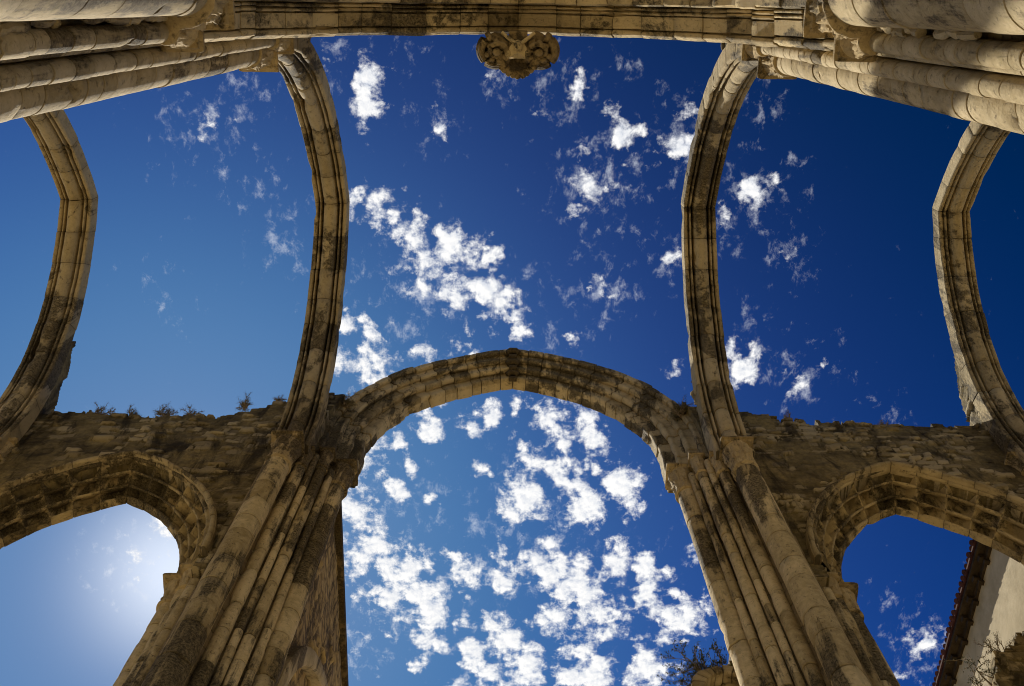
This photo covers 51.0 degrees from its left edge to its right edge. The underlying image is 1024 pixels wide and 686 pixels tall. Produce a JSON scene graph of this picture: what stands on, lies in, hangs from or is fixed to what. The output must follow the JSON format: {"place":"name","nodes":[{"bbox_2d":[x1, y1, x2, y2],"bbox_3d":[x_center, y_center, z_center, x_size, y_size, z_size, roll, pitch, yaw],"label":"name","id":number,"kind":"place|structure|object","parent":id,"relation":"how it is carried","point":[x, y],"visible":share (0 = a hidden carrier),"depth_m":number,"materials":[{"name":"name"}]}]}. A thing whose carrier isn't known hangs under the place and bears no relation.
{"place":"outdoors","nodes":[
{"label":"outdoors","id":0,"kind":"place"},
{"bbox_2d":[0,34,1023,685],"label":"sky","id":1,"kind":"structure","parent":0,"point":[511,537],"materials":[{"name":"blue"}]},
{"bbox_2d":[691,655,739,685],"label":"ruined stub","id":2,"kind":"object","parent":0,"point":[724,675],"visible":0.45,"depth_m":19.91,"materials":[{"name":"stone"}]},
{"bbox_2d":[657,638,733,685],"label":"shrub","id":3,"kind":"object","parent":2,"relation":"on","point":[696,665],"visible":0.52,"depth_m":20.60,"materials":[{"name":"green plant"}]},
{"bbox_2d":[988,631,1023,685],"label":"stone wall","id":4,"kind":"structure","parent":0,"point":[1011,674],"depth_m":18.46,"materials":[{"name":"brown stone"}]},
{"bbox_2d":[944,653,1013,685],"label":"dry weed","id":5,"kind":"object","parent":4,"relation":"on","point":[977,682],"visible":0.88,"depth_m":18.33,"materials":[{"name":"brown plant"}]},
{"bbox_2d":[973,633,1014,676],"bbox_3d":[8.607,5.540,19.250,0.654,0.616,0.928,35,-76,-10],"label":"dry weed","id":6,"kind":"object","parent":4,"relation":"on","point":[991,648],"visible":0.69,"depth_m":19.13,"materials":[{"name":"brown plant"}]},
{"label":"nave floor","id":7,"kind":"structure","parent":0,"visible":0},
{"bbox_2d":[0,437,18,548],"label":"clustered pier","id":8,"kind":"structure","parent":7,"relation":"on","point":[9,446],"depth_m":20.95,"materials":[{"name":"stone"}]},
{"bbox_2d":[0,110,97,449],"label":"transverse arch","id":9,"kind":"structure","parent":8,"relation":"on","point":[29,396],"depth_m":23.96,"materials":[{"name":"stone"}]},
{"bbox_2d":[0,392,344,578],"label":"ruined wall","id":10,"kind":"structure","parent":8,"relation":"on","point":[221,459],"depth_m":21.36,"materials":[{"name":"brown stone"}]},
{"bbox_2d":[93,402,117,414],"bbox_3d":[-8.802,1.500,23.210,0.658,0.428,0.546,1,-73,0],"label":"dry weed","id":11,"kind":"object","parent":10,"relation":"on","point":[102,412],"visible":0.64,"depth_m":23.19,"materials":[{"name":"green plant"}]},
{"bbox_2d":[0,450,216,572],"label":"side arch","id":12,"kind":"structure","parent":10,"relation":"attached to","point":[185,520],"depth_m":19.79,"materials":[{"name":"stone"}]},
{"bbox_2d":[127,405,141,415],"bbox_3d":[-8.214,1.561,23.177,0.416,0.331,0.471,-26,-74,8],"label":"dry weed","id":13,"kind":"object","parent":10,"relation":"on","point":[131,412],"visible":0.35,"depth_m":23.14,"materials":[{"name":"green plant"}]},
{"bbox_2d":[153,403,178,416],"bbox_3d":[-7.508,1.563,23.184,0.662,0.508,0.555,1,-73,0],"label":"dry weed","id":14,"kind":"object","parent":10,"relation":"on","point":[161,413],"visible":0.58,"depth_m":23.14,"materials":[{"name":"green plant"}]},
{"bbox_2d":[180,403,204,414],"bbox_3d":[-6.949,1.541,23.225,0.573,0.392,0.454,36,-76,-10],"label":"dry weed","id":15,"kind":"object","parent":10,"relation":"on","point":[191,413],"visible":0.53,"depth_m":23.15,"materials":[{"name":"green plant"}]},
{"bbox_2d":[236,391,252,411],"bbox_3d":[-5.898,1.300,23.758,0.441,0.439,0.518,1,-73,0],"label":"dry weed","id":16,"kind":"object","parent":10,"relation":"on","point":[244,405],"visible":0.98,"depth_m":23.69,"materials":[{"name":"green plant"}]},
{"bbox_2d":[274,395,286,400],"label":"dry weed","id":17,"kind":"object","parent":10,"relation":"on","point":[276,399],"visible":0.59,"depth_m":23.98,"materials":[{"name":"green plant"}]},
{"bbox_2d":[336,391,357,411],"bbox_3d":[-3.833,1.381,24.245,0.753,0.435,0.595,1,-73,0],"label":"dry weed","id":18,"kind":"object","parent":10,"relation":"on","point":[347,403],"visible":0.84,"depth_m":24.12,"materials":[{"name":"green plant"}]},
{"bbox_2d":[0,0,293,122],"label":"clustered pier","id":19,"kind":"structure","parent":7,"relation":"on","point":[55,55],"depth_m":10.25,"materials":[{"name":"stone"}]},
{"bbox_2d":[270,37,349,454],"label":"transverse arch","id":20,"kind":"structure","parent":19,"relation":"on","point":[301,70],"depth_m":23.54,"materials":[{"name":"stone"}]},
{"bbox_2d":[113,429,357,685],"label":"clustered pier","id":21,"kind":"structure","parent":7,"relation":"on","point":[231,616],"depth_m":16.34,"materials":[{"name":"stone"}]},
{"bbox_2d":[275,502,348,685],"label":"transept wall","id":22,"kind":"structure","parent":21,"relation":"attached to","point":[317,655],"depth_m":20.92,"materials":[{"name":"stone"}]},
{"bbox_2d":[315,348,708,492],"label":"great arch","id":23,"kind":"structure","parent":21,"relation":"on","point":[640,409],"depth_m":26.07,"materials":[{"name":"stone"}]},
{"bbox_2d":[670,396,692,421],"bbox_3d":[3.728,1.497,23.987,0.581,0.483,0.830,37,-76,-11],"label":"dry weed","id":24,"kind":"object","parent":23,"relation":"on","point":[681,411],"visible":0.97,"depth_m":23.92,"materials":[{"name":"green plant"}]},
{"bbox_2d":[665,436,899,685],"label":"clustered pier","id":25,"kind":"structure","parent":7,"relation":"on","point":[784,617],"depth_m":16.49,"materials":[{"name":"stone"}]},
{"bbox_2d":[741,0,1023,134],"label":"clustered pier","id":26,"kind":"structure","parent":7,"relation":"on","point":[962,59],"depth_m":10.26,"materials":[{"name":"stone"}]},
{"bbox_2d":[204,0,833,79],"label":"arch","id":27,"kind":"structure","parent":26,"relation":"on","point":[517,52],"depth_m":16.37,"materials":[{"name":"stone"}]},
{"bbox_2d":[681,43,757,459],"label":"transverse arch","id":28,"kind":"structure","parent":26,"relation":"on","point":[732,78],"depth_m":23.54,"materials":[{"name":"stone"}]},
{"bbox_2d":[932,539,1023,685],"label":"house","id":29,"kind":"structure","parent":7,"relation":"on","point":[989,600],"depth_m":23.23,"materials":[{"name":"paint"}]},
{"bbox_2d":[1004,451,1023,565],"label":"clustered pier","id":30,"kind":"structure","parent":7,"relation":"on","point":[1012,459],"depth_m":20.97,"materials":[{"name":"stone"}]},
{"bbox_2d":[681,402,1023,587],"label":"ruined wall","id":31,"kind":"structure","parent":30,"relation":"on","point":[802,464],"depth_m":21.36,"materials":[{"name":"brown stone"}]},
{"bbox_2d":[782,409,792,418],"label":"dry weed","id":32,"kind":"object","parent":31,"relation":"on","point":[787,415],"visible":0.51,"depth_m":23.36,"materials":[{"name":"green plant"}]},
{"bbox_2d":[877,419,888,424],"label":"dry weed","id":33,"kind":"object","parent":31,"relation":"on","point":[881,422],"visible":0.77,"depth_m":23.12,"materials":[{"name":"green plant"}]},
{"bbox_2d":[806,461,1023,581],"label":"side arch","id":34,"kind":"structure","parent":31,"relation":"attached to","point":[834,532],"depth_m":19.75,"materials":[{"name":"stone"}]},
{"bbox_2d":[932,121,1023,463],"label":"transverse arch","id":35,"kind":"structure","parent":30,"relation":"on","point":[990,403],"depth_m":23.93,"materials":[{"name":"stone"}]}
]}

